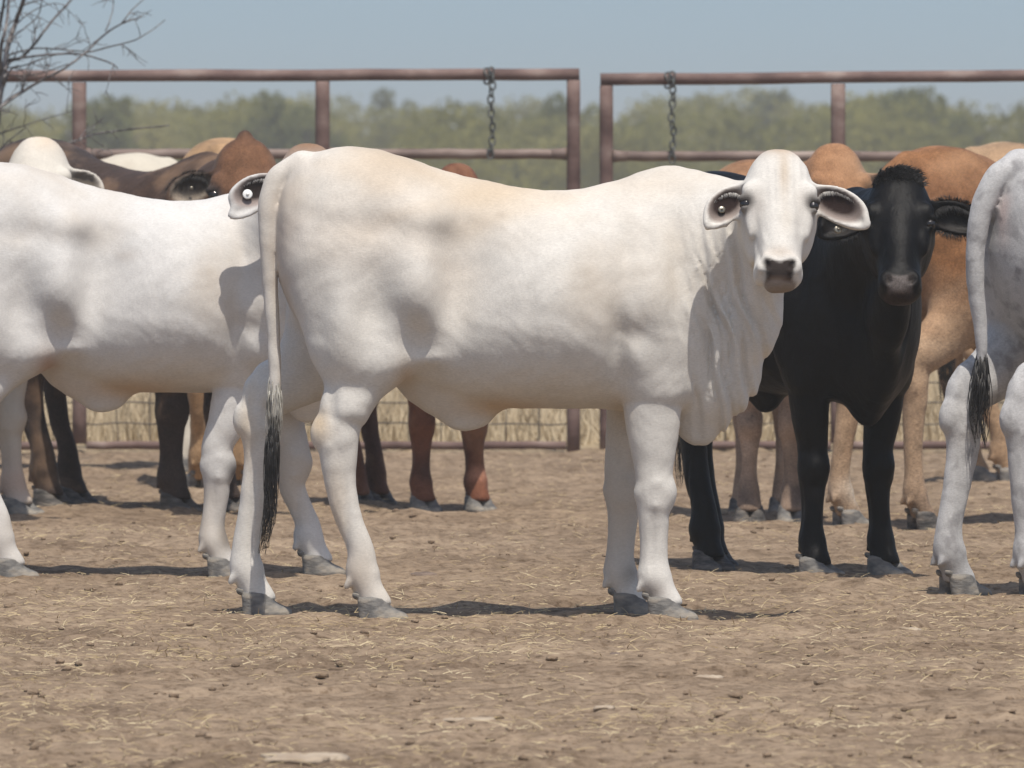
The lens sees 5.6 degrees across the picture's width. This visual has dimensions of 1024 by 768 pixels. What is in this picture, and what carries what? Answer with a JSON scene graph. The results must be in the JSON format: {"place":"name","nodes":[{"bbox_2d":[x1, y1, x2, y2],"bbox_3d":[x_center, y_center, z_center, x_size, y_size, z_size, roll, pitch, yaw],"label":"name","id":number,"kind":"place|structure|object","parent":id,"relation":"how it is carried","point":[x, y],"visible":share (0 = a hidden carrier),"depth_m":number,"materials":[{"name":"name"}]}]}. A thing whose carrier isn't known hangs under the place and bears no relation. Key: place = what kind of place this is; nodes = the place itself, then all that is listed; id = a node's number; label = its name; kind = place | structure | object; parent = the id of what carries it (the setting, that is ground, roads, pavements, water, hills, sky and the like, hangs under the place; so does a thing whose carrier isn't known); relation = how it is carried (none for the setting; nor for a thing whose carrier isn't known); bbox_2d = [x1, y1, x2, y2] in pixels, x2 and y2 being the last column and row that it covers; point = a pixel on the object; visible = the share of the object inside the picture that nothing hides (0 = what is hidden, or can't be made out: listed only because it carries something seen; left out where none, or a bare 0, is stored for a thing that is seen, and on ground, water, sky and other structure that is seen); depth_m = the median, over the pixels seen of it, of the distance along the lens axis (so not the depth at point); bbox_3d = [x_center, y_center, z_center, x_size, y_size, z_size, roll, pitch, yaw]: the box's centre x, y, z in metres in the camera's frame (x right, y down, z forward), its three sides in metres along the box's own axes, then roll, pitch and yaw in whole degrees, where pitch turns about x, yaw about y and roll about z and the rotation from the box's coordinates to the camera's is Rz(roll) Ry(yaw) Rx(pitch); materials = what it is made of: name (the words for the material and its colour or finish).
{"place":"outdoors","nodes":[
{"label":"outdoors","id":0,"kind":"place"},
{"bbox_2d":[0,183,1023,767],"bbox_3d":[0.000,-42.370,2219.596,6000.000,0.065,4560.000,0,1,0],"label":"ground","id":1,"kind":"structure","parent":0,"point":[628,671],"depth_m":28.43,"materials":[{"name":"soil"}]},
{"bbox_2d":[0,137,103,514],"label":"cow","id":2,"kind":"object","parent":1,"relation":"on","point":[44,154],"visible":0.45,"depth_m":39.11},
{"bbox_2d":[0,0,169,156],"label":"bare tree","id":3,"kind":"object","parent":1,"relation":"on","point":[6,62],"visible":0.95,"depth_m":46.24,"materials":[{"name":"grey plant"}]},
{"bbox_2d":[54,93,142,159],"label":"scrub tree","id":4,"kind":"object","parent":1,"relation":"on","point":[116,117],"visible":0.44,"depth_m":289.44,"materials":[{"name":"green plant"}]},
{"bbox_2d":[0,130,275,511],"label":"cow","id":5,"kind":"object","parent":1,"relation":"on","point":[225,170],"visible":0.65,"depth_m":39.66},
{"bbox_2d":[101,153,189,471],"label":"cow","id":6,"kind":"object","parent":1,"relation":"on","point":[141,161],"visible":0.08,"depth_m":45.07},
{"bbox_2d":[0,143,345,576],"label":"cow","id":7,"kind":"object","parent":1,"relation":"on","point":[110,300],"visible":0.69,"depth_m":32.91},
{"bbox_2d":[183,138,277,487],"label":"cow","id":8,"kind":"object","parent":1,"relation":"on","point":[196,400],"visible":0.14,"depth_m":42.16},
{"bbox_2d":[7,68,579,451],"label":"pipe gate","id":9,"kind":"structure","parent":1,"relation":"on","point":[323,78],"depth_m":47.97,"materials":[{"name":"metal"}]},
{"bbox_2d":[483,66,495,159],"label":"chain","id":10,"kind":"object","parent":9,"relation":"hanging from","point":[489,83],"visible":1,"depth_m":47.94,"materials":[{"name":"metal"}]},
{"bbox_2d":[231,90,356,163],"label":"scrub tree","id":11,"kind":"object","parent":1,"relation":"on","point":[276,129],"visible":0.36,"depth_m":294.38,"materials":[{"name":"green plant"}]},
{"bbox_2d":[260,752,350,765],"bbox_3d":[-0.462,0.819,22.539,0.189,0.043,0.255,0,1,14],"label":"stone","id":12,"kind":"object","parent":1,"relation":"on","point":[314,758],"visible":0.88,"depth_m":22.47,"materials":[{"name":"beige stone"}]},
{"bbox_2d":[357,87,418,141],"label":"scrub tree","id":13,"kind":"object","parent":1,"relation":"on","point":[385,96],"visible":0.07,"depth_m":419.90,"materials":[{"name":"green plant"}]},
{"bbox_2d":[409,571,436,575],"bbox_3d":[-0.287,0.616,33.249,0.106,0.033,0.072,0,1,-22],"label":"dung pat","id":14,"kind":"object","parent":1,"relation":"on","point":[424,573],"visible":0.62,"depth_m":33.22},
{"bbox_2d":[356,163,496,511],"bbox_3d":[-0.325,-0.176,39.695,0.600,1.330,1.811,0,1,-17],"label":"cow","id":15,"kind":"object","parent":1,"relation":"on","point":[371,478],"visible":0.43,"depth_m":39.58},
{"bbox_2d":[442,716,494,721],"bbox_3d":[-0.093,0.786,24.209,0.149,0.024,0.099,0,1,6],"label":"stone","id":16,"kind":"object","parent":1,"relation":"on","point":[475,718],"visible":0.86,"depth_m":24.19,"materials":[{"name":"beige stone"}]},
{"bbox_2d":[0,85,1023,189],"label":"scrub woodland","id":17,"kind":"object","parent":1,"relation":"on","point":[706,126],"visible":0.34,"depth_m":300.58,"materials":[{"name":"green plant"}]},
{"bbox_2d":[0,449,1023,767],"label":"straw","id":18,"kind":"object","parent":1,"relation":"on","point":[728,733],"visible":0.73,"depth_m":27.77,"materials":[{"name":"beige plant"}]},
{"bbox_2d":[0,456,1023,767],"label":"soil clods","id":19,"kind":"object","parent":1,"relation":"on","point":[550,752],"visible":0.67,"depth_m":25.84,"materials":[{"name":"brown soil"}]},
{"bbox_2d":[228,146,870,619],"bbox_3d":[0.114,-0.002,29.977,1.915,1.365,0.723,0,1,14],"label":"cow","id":20,"kind":"object","parent":1,"relation":"on","point":[644,308],"visible":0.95,"depth_m":29.80},
{"bbox_2d":[508,91,599,189],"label":"scrub tree","id":21,"kind":"object","parent":1,"relation":"on","point":[553,109],"visible":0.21,"depth_m":309.19,"materials":[{"name":"green plant"}]},
{"bbox_2d":[593,705,614,710],"bbox_3d":[0.219,0.768,24.675,0.068,0.017,0.049,-1,1,-30],"label":"stone","id":22,"kind":"object","parent":1,"relation":"on","point":[597,707],"visible":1,"depth_m":24.66,"materials":[{"name":"beige stone"}]},
{"bbox_2d":[695,674,723,677],"bbox_3d":[0.497,0.751,26.413,0.070,0.030,0.074,1,1,38],"label":"stone","id":23,"kind":"object","parent":1,"relation":"on","point":[712,676],"visible":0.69,"depth_m":26.39,"materials":[{"name":"beige stone"}]},
{"bbox_2d":[744,89,803,150],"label":"scrub tree","id":24,"kind":"object","parent":1,"relation":"on","point":[767,109],"visible":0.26,"depth_m":399.26,"materials":[{"name":"green plant"}]},
{"bbox_2d":[719,143,877,521],"bbox_3d":[0.961,-0.189,38.575,0.675,1.401,1.709,0,1,-14],"label":"cow","id":25,"kind":"object","parent":1,"relation":"on","point":[837,164],"visible":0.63,"depth_m":38.29},
{"bbox_2d":[599,70,1023,449],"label":"pipe gate","id":26,"kind":"structure","parent":1,"relation":"on","point":[609,156],"depth_m":47.96,"materials":[{"name":"metal"}]},
{"bbox_2d":[664,71,676,163],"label":"chain","id":27,"kind":"object","parent":26,"relation":"hanging from","point":[671,113],"visible":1,"depth_m":47.93,"materials":[{"name":"metal"}]},
{"bbox_2d":[675,163,970,574],"bbox_3d":[0.977,-0.045,33.259,0.590,1.322,1.826,-1,1,-25],"label":"cow","id":28,"kind":"object","parent":1,"relation":"on","point":[848,338],"visible":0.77,"depth_m":32.92},
{"bbox_2d":[826,146,994,529],"bbox_3d":[2.107,-0.174,38.081,2.095,1.392,0.632,-1,1,-33],"label":"cow","id":29,"kind":"object","parent":1,"relation":"on","point":[947,332],"visible":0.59,"depth_m":37.48},
{"bbox_2d":[900,627,921,629],"bbox_3d":[1.100,0.692,28.994,0.076,0.032,0.079,-1,2,-43],"label":"stone","id":30,"kind":"object","parent":1,"relation":"on","point":[913,628],"visible":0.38,"depth_m":28.99,"materials":[{"name":"beige stone"}]},
{"bbox_2d":[872,85,994,150],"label":"scrub tree","id":31,"kind":"object","parent":1,"relation":"on","point":[959,123],"visible":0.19,"depth_m":299.88,"materials":[{"name":"green plant"}]},
{"bbox_2d":[930,149,1023,595],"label":"cow","id":32,"kind":"object","parent":1,"relation":"on","point":[988,373],"visible":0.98,"depth_m":31.50},
{"bbox_2d":[937,142,1023,480],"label":"cow","id":33,"kind":"object","parent":1,"relation":"on","point":[998,453],"visible":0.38,"depth_m":43.11},
{"bbox_2d":[0,0,1023,181],"label":"sky","id":34,"kind":"structure","parent":0,"point":[595,37],"materials":[{"name":"blue"}]},
{"bbox_2d":[22,359,1004,445],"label":"dry grass","id":35,"kind":"structure","parent":0,"point":[136,413],"depth_m":49.59,"materials":[{"name":"beige plant"}]}
]}

